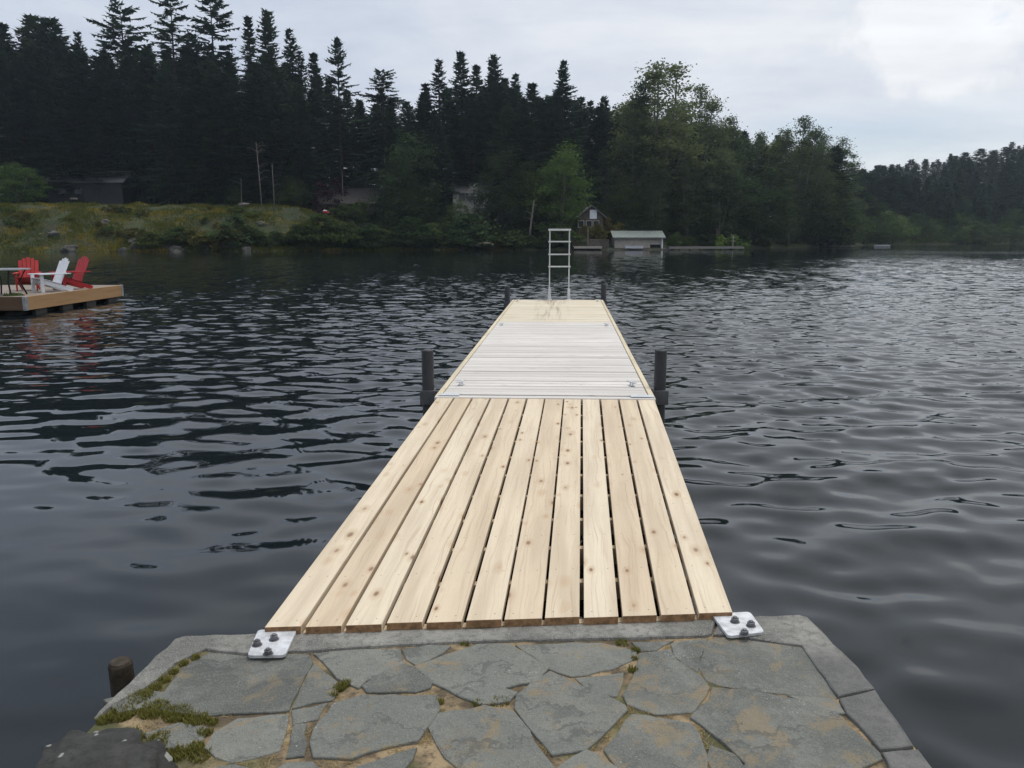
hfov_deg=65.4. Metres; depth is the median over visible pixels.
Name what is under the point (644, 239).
boathouse
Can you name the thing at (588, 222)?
window
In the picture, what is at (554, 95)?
fir tree
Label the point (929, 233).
broadleaf tree
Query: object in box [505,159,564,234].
broadleaf tree
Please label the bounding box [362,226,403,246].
shrub
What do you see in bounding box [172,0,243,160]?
fir tree
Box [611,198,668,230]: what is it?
broadleaf tree
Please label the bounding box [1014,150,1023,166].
hillside conifer
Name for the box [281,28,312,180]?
fir tree
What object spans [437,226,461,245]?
shrub
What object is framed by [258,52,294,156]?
fir tree
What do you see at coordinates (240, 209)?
shrub
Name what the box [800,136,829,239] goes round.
broadleaf tree
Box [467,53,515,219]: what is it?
fir tree
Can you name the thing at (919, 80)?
sky
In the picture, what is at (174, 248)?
bank boulder
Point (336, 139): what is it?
fir tree
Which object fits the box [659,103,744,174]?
broadleaf tree
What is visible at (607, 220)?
shrub
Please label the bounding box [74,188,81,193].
window
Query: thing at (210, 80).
fir tree
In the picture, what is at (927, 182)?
hillside conifer
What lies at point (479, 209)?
broadleaf tree
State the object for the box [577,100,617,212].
fir tree
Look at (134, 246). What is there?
bank boulder
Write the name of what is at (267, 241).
shrub
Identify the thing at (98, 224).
shrub
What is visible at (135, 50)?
fir tree
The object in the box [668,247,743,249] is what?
jetty
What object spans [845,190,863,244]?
broadleaf tree
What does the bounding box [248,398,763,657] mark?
gangway
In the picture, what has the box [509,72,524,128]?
fir tree
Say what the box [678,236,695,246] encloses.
shrub
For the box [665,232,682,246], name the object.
shrub
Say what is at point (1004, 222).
broadleaf tree
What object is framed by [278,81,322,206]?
fir tree
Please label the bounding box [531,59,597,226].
fir tree
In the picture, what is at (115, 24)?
fir tree
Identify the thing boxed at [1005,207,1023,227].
broadleaf tree
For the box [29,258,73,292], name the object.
garden chair
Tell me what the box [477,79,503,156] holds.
fir tree
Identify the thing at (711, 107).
broadleaf tree
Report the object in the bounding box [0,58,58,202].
fir tree
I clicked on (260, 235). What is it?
shrub
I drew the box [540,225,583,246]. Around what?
shrub
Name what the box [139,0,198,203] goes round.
fir tree
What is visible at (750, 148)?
broadleaf tree
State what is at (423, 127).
fir tree
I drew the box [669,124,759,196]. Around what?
broadleaf tree
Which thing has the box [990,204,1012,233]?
hillside conifer
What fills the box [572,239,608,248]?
retaining wall
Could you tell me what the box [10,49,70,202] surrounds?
fir tree
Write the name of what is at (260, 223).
bank boulder
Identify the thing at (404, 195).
bush
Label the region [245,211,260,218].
shrub
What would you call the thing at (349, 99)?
fir tree
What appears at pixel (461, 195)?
window
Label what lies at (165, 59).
fir tree
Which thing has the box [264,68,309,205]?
fir tree
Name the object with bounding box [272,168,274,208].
dead tree
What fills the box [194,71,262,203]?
fir tree
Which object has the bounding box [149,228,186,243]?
shrub
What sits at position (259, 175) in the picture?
dead tree
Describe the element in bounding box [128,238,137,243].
bank boulder
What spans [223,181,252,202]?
broadleaf tree
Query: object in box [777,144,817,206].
broadleaf tree
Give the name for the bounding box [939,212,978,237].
broadleaf tree
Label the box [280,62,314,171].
fir tree
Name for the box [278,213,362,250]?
shrub
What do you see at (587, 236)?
timber post
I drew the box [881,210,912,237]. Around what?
broadleaf tree
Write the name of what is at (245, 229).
shrub
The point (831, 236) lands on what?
broadleaf tree
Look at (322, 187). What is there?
shrub
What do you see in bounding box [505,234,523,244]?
shrub
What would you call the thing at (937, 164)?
hillside conifer
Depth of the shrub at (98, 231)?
111.11 m
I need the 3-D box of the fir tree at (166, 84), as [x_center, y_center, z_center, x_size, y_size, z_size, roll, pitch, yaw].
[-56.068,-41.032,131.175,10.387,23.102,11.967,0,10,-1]
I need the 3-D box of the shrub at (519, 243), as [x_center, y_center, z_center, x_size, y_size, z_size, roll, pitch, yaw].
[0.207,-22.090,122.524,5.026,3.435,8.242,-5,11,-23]
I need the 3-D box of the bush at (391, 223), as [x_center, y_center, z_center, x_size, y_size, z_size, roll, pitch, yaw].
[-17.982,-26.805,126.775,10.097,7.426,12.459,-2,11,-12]
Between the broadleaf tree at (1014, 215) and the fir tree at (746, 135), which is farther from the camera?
the broadleaf tree at (1014, 215)
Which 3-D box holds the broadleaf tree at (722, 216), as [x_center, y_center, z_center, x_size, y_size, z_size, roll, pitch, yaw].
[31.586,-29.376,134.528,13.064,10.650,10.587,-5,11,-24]
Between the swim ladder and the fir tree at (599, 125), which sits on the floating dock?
the swim ladder
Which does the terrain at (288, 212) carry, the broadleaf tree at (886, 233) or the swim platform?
the broadleaf tree at (886, 233)
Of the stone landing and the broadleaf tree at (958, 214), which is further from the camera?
the broadleaf tree at (958, 214)
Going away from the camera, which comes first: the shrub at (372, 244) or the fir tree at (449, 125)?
the shrub at (372, 244)
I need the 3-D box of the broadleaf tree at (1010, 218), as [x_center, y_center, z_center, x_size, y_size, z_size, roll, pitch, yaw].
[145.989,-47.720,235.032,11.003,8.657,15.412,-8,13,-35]
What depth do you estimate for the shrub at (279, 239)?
112.22 m
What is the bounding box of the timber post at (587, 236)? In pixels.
[587,228,588,245]
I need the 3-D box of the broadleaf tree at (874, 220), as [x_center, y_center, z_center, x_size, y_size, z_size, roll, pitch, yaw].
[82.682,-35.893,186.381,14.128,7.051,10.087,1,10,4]
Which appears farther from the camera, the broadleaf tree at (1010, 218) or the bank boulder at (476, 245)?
the broadleaf tree at (1010, 218)
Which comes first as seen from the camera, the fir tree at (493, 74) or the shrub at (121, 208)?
the shrub at (121, 208)
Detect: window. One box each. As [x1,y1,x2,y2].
[58,188,65,193]
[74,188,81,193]
[92,188,99,193]
[108,188,115,193]
[459,193,464,200]
[578,220,583,227]
[586,220,591,227]
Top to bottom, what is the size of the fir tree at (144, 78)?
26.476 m
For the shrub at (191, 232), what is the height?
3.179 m
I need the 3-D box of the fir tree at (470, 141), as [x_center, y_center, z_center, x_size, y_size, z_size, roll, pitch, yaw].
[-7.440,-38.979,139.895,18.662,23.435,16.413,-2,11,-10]
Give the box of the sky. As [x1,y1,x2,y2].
[0,0,1023,185]
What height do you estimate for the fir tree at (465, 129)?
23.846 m
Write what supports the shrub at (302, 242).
on the terrain at (288, 212)
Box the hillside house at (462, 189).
[449,182,491,230]
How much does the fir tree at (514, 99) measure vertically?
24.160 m
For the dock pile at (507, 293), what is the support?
in the lake water
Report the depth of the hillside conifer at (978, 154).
306.42 m
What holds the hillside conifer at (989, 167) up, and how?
on the terrain at (288, 212)
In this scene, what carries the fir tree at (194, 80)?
on the terrain at (288, 212)
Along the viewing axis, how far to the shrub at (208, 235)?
109.07 m
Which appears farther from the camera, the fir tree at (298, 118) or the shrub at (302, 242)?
the fir tree at (298, 118)
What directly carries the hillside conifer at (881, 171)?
on the terrain at (288, 212)
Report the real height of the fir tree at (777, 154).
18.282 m
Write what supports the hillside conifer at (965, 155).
on the terrain at (288, 212)
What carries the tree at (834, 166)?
on the terrain at (288, 212)
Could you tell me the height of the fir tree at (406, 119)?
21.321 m
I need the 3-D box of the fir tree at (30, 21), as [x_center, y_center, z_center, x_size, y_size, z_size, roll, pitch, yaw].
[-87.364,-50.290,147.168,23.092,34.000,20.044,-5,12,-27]
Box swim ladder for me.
[547,229,570,299]
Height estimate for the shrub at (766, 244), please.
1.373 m
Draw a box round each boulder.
[35,727,177,767]
[47,230,59,237]
[61,245,77,251]
[101,219,109,223]
[118,247,129,251]
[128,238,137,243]
[130,242,145,248]
[162,242,181,248]
[167,245,184,251]
[242,246,250,250]
[257,221,264,225]
[473,242,492,247]
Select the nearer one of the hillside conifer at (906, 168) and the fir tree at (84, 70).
the fir tree at (84, 70)
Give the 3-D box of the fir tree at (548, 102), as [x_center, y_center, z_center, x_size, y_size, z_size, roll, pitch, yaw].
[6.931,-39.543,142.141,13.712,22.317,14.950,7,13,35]
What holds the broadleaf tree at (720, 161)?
on the terrain at (288, 212)
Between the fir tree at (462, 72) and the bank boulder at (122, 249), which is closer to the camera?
the bank boulder at (122, 249)
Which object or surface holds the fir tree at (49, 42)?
on the terrain at (288, 212)
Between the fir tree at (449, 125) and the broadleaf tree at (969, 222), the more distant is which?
the broadleaf tree at (969, 222)
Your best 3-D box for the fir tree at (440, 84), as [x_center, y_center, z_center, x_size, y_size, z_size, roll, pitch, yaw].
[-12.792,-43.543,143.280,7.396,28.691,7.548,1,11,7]
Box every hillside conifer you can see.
[845,169,859,183]
[851,172,893,219]
[853,172,870,212]
[877,165,888,177]
[882,167,899,177]
[901,159,922,186]
[901,164,911,176]
[903,201,914,222]
[912,173,922,201]
[914,163,923,183]
[915,177,936,224]
[920,159,932,187]
[925,162,938,180]
[929,159,940,184]
[931,172,938,181]
[937,165,948,181]
[945,153,954,174]
[948,158,963,184]
[956,152,972,189]
[956,160,969,189]
[959,158,981,198]
[968,148,992,184]
[974,162,986,180]
[980,150,1001,182]
[985,151,998,182]
[989,146,1012,184]
[989,157,1000,180]
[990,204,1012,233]
[994,165,1007,200]
[995,160,1010,200]
[1000,142,1017,172]
[1002,149,1017,175]
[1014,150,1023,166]
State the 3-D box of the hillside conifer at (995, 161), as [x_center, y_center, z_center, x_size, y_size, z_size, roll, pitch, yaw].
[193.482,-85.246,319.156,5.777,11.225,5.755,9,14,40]
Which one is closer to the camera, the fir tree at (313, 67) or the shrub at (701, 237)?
the shrub at (701, 237)
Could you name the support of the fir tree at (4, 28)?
on the terrain at (288, 212)
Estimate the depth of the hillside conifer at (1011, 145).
309.85 m
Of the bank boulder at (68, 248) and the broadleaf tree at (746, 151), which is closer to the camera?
the bank boulder at (68, 248)
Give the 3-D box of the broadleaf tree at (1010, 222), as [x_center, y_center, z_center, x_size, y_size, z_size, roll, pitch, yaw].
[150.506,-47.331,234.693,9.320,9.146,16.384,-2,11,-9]
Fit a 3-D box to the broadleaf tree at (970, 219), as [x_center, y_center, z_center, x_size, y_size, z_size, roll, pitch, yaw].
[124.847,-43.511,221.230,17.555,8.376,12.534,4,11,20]
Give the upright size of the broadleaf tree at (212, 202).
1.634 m
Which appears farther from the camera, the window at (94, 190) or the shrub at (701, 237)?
the window at (94, 190)
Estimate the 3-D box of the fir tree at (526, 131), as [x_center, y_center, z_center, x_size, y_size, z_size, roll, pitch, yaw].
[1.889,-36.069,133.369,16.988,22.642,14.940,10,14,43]
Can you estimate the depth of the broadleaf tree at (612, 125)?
142.53 m
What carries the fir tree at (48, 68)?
on the terrain at (288, 212)
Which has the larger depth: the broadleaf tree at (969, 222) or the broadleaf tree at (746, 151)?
the broadleaf tree at (969, 222)
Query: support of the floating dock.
on the lake water
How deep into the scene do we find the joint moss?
2.80 m
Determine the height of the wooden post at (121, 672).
1.785 m
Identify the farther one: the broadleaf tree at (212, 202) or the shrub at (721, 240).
the broadleaf tree at (212, 202)
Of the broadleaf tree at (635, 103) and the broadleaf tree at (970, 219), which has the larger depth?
the broadleaf tree at (970, 219)
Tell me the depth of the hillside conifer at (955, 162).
289.85 m
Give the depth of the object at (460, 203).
125.88 m
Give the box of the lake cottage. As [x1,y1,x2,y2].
[576,205,606,238]
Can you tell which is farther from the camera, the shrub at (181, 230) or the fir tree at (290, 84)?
the fir tree at (290, 84)
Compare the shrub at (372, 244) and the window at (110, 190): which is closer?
the shrub at (372, 244)
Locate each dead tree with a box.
[253,142,267,209]
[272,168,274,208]
[523,200,534,242]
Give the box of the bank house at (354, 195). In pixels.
[314,188,382,215]
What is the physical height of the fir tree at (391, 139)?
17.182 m
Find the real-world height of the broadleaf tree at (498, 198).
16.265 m
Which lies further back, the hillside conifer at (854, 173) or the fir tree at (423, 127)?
the hillside conifer at (854, 173)
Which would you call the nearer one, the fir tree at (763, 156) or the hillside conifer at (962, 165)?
the fir tree at (763, 156)
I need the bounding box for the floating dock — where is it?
[420,299,668,440]
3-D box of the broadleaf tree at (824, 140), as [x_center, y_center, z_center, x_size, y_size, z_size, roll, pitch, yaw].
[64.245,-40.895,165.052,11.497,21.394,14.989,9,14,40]
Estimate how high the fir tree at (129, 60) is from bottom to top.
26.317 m
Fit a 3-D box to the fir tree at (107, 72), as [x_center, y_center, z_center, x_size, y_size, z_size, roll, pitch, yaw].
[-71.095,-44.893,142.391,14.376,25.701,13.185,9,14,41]
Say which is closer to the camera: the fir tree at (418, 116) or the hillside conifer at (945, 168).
the fir tree at (418, 116)
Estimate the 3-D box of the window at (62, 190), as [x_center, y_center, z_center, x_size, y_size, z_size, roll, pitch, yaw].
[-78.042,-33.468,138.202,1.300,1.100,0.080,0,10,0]
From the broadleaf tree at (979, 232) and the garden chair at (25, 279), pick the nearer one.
the garden chair at (25, 279)
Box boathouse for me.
[609,231,665,247]
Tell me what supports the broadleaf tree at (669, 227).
on the terrain at (288, 212)
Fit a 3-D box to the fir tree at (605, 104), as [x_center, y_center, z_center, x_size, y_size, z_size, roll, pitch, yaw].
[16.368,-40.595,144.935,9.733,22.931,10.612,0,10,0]
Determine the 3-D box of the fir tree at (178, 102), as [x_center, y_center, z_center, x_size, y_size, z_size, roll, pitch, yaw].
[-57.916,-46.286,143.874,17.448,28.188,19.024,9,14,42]
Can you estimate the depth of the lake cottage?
125.83 m
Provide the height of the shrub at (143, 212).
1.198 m
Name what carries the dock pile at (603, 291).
in the lake water
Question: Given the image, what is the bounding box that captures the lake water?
[0,244,1023,767]
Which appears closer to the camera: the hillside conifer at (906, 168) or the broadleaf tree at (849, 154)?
the broadleaf tree at (849, 154)
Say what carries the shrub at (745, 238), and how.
on the terrain at (288, 212)
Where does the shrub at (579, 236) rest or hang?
on the terrain at (288, 212)
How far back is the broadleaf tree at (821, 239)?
150.37 m
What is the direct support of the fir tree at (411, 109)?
on the terrain at (288, 212)
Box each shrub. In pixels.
[4,206,15,213]
[8,219,25,227]
[9,210,31,219]
[94,221,105,228]
[96,230,112,235]
[99,204,118,212]
[100,226,113,232]
[115,206,132,212]
[120,227,146,237]
[131,231,172,250]
[135,229,151,239]
[138,210,149,215]
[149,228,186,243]
[158,226,197,247]
[172,229,209,250]
[187,234,217,246]
[194,233,214,249]
[199,216,210,223]
[204,223,243,251]
[207,214,264,249]
[226,205,247,212]
[226,219,251,239]
[238,225,257,240]
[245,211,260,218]
[247,227,269,246]
[258,231,287,246]
[269,232,292,244]
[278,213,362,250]
[285,230,307,244]
[287,222,320,244]
[311,178,348,216]
[315,219,354,248]
[326,203,358,222]
[335,200,372,225]
[345,227,389,250]
[346,227,379,249]
[356,223,387,241]
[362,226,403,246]
[380,224,412,247]
[387,216,442,248]
[399,231,428,249]
[424,222,447,247]
[433,213,506,249]
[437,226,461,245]
[449,214,486,243]
[455,184,496,221]
[487,227,507,244]
[492,233,516,247]
[497,229,530,248]
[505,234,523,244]
[522,235,545,247]
[532,237,558,249]
[539,231,563,247]
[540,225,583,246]
[564,231,586,247]
[572,225,596,238]
[589,223,608,241]
[595,216,626,241]
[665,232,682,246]
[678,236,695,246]
[683,235,697,245]
[692,233,716,245]
[698,236,716,246]
[709,234,737,249]
[724,233,751,249]
[730,233,750,244]
[758,240,770,246]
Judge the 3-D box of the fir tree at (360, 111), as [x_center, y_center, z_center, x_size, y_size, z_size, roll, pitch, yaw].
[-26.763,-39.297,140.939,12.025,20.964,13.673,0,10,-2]
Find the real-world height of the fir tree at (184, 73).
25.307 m
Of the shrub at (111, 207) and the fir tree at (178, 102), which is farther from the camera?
the fir tree at (178, 102)
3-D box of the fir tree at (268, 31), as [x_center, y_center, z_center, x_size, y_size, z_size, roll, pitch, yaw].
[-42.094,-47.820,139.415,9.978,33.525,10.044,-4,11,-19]
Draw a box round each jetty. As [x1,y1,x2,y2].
[573,246,601,249]
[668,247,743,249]
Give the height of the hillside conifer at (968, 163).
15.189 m
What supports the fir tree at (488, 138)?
on the terrain at (288, 212)
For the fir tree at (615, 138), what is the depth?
144.06 m
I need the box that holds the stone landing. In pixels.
[87,615,931,767]
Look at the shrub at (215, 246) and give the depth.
108.84 m
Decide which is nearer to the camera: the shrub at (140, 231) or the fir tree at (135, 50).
the shrub at (140, 231)
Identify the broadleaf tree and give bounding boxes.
[0,161,57,202]
[206,196,220,204]
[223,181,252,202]
[226,186,242,204]
[250,181,271,203]
[266,175,314,205]
[266,182,307,205]
[359,132,446,221]
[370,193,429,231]
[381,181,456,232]
[398,203,438,231]
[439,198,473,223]
[466,144,541,234]
[471,200,490,234]
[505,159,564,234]
[520,138,596,238]
[578,106,678,215]
[599,58,723,228]
[603,77,677,219]
[604,100,664,209]
[607,122,729,211]
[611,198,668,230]
[637,197,684,238]
[658,83,740,214]
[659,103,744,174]
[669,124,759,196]
[673,177,730,239]
[680,199,733,239]
[690,112,717,141]
[697,148,746,239]
[706,113,750,180]
[710,132,769,201]
[737,129,759,175]
[749,129,770,184]
[754,140,799,216]
[755,126,813,235]
[757,115,842,240]
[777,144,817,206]
[791,138,814,192]
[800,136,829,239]
[802,167,862,245]
[803,173,869,245]
[817,135,853,186]
[829,136,868,245]
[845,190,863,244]
[851,210,880,242]
[854,217,895,244]
[856,195,902,238]
[860,228,883,244]
[862,217,901,244]
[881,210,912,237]
[881,212,920,243]
[889,216,936,238]
[889,218,912,239]
[901,226,928,243]
[907,211,951,242]
[924,222,940,241]
[927,219,955,240]
[933,212,996,242]
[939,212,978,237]
[948,217,991,233]
[953,227,986,243]
[957,224,988,240]
[989,207,1023,233]
[993,221,1023,237]
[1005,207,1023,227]
[1007,210,1023,225]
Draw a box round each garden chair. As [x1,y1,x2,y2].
[11,257,42,290]
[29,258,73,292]
[49,256,92,289]
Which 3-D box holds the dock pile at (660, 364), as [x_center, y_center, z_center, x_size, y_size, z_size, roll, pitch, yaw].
[1.437,1.677,8.058,0.115,4.078,0.115,0,10,0]
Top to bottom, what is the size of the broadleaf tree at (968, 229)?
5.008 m
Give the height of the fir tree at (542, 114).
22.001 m
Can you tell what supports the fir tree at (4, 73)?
on the terrain at (288, 212)
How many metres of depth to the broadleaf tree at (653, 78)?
130.86 m
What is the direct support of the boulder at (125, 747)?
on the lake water
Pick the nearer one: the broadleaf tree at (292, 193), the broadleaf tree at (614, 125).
the broadleaf tree at (292, 193)
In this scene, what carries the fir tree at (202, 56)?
on the terrain at (288, 212)
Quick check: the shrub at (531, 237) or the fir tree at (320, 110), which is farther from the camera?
the fir tree at (320, 110)
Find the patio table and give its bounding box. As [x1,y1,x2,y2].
[0,268,30,294]
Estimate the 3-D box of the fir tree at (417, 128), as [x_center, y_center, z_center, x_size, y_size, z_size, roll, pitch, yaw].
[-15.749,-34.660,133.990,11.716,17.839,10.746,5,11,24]
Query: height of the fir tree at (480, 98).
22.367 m
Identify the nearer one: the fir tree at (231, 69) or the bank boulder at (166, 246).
the bank boulder at (166, 246)
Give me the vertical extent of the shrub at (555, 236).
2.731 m
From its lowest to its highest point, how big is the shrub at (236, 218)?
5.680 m
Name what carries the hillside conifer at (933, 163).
on the terrain at (288, 212)
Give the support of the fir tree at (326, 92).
on the terrain at (288, 212)
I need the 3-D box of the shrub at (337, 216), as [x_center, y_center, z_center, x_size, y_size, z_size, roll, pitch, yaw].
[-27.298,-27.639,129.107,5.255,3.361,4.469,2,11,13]
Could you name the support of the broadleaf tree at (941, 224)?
on the terrain at (288, 212)
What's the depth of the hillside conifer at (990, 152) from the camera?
321.16 m
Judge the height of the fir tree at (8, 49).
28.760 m
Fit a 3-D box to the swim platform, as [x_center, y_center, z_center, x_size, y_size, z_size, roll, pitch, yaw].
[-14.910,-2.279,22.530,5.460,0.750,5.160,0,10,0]
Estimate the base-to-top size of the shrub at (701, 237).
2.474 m
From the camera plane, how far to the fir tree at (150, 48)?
145.63 m
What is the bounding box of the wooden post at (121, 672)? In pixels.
[108,656,134,696]
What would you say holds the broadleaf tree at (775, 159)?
on the terrain at (288, 212)
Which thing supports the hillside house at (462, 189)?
on the terrain at (288, 212)
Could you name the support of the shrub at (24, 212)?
on the terrain at (288, 212)
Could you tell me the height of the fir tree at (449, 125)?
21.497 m
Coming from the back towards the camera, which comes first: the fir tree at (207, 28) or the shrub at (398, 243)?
the fir tree at (207, 28)
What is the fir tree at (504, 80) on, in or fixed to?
on the terrain at (288, 212)
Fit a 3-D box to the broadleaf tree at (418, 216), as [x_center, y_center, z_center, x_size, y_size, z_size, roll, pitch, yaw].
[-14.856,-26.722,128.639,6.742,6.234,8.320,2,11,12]
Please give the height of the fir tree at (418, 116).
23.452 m
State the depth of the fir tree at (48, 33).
141.77 m
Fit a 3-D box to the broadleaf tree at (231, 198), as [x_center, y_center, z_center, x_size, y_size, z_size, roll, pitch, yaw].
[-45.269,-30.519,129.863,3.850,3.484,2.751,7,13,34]
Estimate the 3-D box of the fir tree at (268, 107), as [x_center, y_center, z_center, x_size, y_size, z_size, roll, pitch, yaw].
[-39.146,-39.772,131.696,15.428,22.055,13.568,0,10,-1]
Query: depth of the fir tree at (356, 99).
147.65 m
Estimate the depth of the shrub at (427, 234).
117.34 m
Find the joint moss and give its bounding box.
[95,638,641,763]
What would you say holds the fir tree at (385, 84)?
on the terrain at (288, 212)
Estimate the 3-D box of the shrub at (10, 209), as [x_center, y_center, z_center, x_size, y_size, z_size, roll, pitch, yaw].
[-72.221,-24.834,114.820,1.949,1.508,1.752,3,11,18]
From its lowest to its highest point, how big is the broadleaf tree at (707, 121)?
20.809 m
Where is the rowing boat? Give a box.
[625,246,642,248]
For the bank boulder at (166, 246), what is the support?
on the terrain at (288, 212)
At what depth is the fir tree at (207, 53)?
144.85 m
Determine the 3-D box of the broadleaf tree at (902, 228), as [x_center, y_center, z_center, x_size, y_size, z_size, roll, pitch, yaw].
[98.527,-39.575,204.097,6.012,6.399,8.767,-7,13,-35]
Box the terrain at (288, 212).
[0,185,1023,251]
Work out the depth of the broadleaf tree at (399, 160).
128.00 m
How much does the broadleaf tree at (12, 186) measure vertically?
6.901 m
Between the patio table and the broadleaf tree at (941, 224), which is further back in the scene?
the broadleaf tree at (941, 224)
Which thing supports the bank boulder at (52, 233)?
on the terrain at (288, 212)
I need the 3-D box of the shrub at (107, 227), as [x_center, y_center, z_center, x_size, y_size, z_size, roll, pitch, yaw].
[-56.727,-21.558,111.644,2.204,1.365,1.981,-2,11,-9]
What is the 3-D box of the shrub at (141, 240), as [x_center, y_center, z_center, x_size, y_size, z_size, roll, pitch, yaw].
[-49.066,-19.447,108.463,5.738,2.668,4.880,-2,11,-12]
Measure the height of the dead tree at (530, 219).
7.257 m
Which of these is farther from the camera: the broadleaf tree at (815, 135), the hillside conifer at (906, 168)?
the hillside conifer at (906, 168)
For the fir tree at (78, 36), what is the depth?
147.72 m
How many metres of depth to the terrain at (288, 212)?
117.57 m
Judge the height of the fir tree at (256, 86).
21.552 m
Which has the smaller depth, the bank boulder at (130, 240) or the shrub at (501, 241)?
the bank boulder at (130, 240)
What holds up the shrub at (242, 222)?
on the terrain at (288, 212)
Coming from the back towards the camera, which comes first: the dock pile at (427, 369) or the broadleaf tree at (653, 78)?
the broadleaf tree at (653, 78)
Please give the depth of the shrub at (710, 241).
129.24 m
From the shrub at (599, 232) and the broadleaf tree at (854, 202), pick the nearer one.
the shrub at (599, 232)
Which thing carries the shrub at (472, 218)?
on the terrain at (288, 212)
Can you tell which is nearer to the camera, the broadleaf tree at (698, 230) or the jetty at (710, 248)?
the jetty at (710, 248)
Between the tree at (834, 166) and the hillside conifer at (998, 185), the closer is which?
the tree at (834, 166)
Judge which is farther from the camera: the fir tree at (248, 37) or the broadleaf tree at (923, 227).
the broadleaf tree at (923, 227)
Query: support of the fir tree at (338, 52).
on the terrain at (288, 212)
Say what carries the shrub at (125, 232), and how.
on the terrain at (288, 212)
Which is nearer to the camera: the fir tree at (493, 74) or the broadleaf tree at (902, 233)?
the fir tree at (493, 74)
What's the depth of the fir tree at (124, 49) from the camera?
143.75 m
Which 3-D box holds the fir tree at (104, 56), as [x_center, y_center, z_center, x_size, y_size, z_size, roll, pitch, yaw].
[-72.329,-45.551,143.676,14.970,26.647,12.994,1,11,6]
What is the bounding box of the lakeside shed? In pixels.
[43,171,136,204]
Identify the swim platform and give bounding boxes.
[0,285,123,314]
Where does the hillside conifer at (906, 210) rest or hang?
on the terrain at (288, 212)
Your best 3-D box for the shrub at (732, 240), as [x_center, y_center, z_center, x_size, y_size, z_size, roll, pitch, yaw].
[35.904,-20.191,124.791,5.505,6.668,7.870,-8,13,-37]
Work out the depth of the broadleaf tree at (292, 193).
128.37 m
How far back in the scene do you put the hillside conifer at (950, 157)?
307.23 m
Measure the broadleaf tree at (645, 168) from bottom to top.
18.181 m
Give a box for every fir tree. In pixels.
[0,13,62,185]
[0,16,121,201]
[0,22,46,202]
[0,39,28,202]
[0,39,64,202]
[0,53,39,202]
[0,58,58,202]
[3,56,82,201]
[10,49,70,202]
[29,39,80,199]
[31,50,142,202]
[45,43,91,195]
[60,54,125,175]
[73,31,88,54]
[81,53,150,187]
[81,57,147,189]
[82,0,156,159]
[92,54,177,203]
[98,39,133,167]
[108,46,162,203]
[113,48,189,204]
[128,49,199,204]
[133,60,206,204]
[138,44,159,187]
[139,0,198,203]
[146,47,212,203]
[157,55,210,202]
[158,66,239,203]
[171,31,204,185]
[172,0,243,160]
[172,59,249,203]
[177,54,224,199]
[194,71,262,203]
[203,42,221,66]
[206,51,252,201]
[212,73,305,205]
[225,63,296,201]
[232,74,320,208]
[234,15,271,201]
[248,8,292,202]
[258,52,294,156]
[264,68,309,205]
[275,82,335,208]
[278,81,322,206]
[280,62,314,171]
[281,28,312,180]
[294,50,314,206]
[295,92,344,208]
[299,52,336,200]
[306,74,347,208]
[306,81,360,191]
[309,96,364,216]
[312,36,369,189]
[328,90,373,187]
[339,100,382,220]
[345,98,374,187]
[348,103,389,219]
[349,68,415,225]
[357,87,398,217]
[361,106,415,220]
[368,101,404,199]
[368,126,407,225]
[387,123,448,217]
[395,102,428,193]
[397,106,421,182]
[403,93,452,200]
[407,83,438,187]
[408,92,446,199]
[414,109,459,228]
[421,101,480,223]
[424,57,452,220]
[432,51,490,222]
[436,88,458,204]
[438,92,512,223]
[438,93,477,212]
[463,95,492,181]
[465,64,485,176]
[465,80,528,224]
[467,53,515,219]
[474,88,531,221]
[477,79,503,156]
[481,98,570,234]
[491,77,526,223]
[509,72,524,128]
[513,101,567,231]
[517,97,580,223]
[521,82,546,162]
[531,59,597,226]
[539,97,588,222]
[543,89,586,190]
[563,100,596,206]
[569,108,608,221]
[576,97,587,176]
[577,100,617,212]
[579,106,617,214]
[582,95,619,209]
[610,114,625,216]
[738,130,765,221]
[753,145,775,225]
[766,134,788,214]
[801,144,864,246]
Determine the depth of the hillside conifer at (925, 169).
300.91 m
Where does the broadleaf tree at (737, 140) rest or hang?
on the terrain at (288, 212)
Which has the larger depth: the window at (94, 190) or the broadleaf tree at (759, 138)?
the broadleaf tree at (759, 138)
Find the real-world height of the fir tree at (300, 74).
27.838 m
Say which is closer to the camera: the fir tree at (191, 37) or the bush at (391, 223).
the bush at (391, 223)
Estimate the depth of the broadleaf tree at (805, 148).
159.01 m
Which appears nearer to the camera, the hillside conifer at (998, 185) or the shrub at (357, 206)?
the shrub at (357, 206)
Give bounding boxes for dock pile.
[421,349,433,415]
[505,286,509,301]
[601,284,605,299]
[654,349,666,424]
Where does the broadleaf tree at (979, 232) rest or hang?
on the terrain at (288, 212)
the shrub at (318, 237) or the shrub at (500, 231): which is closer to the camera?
the shrub at (318, 237)
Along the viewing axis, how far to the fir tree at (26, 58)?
142.35 m
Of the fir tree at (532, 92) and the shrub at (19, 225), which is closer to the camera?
the shrub at (19, 225)

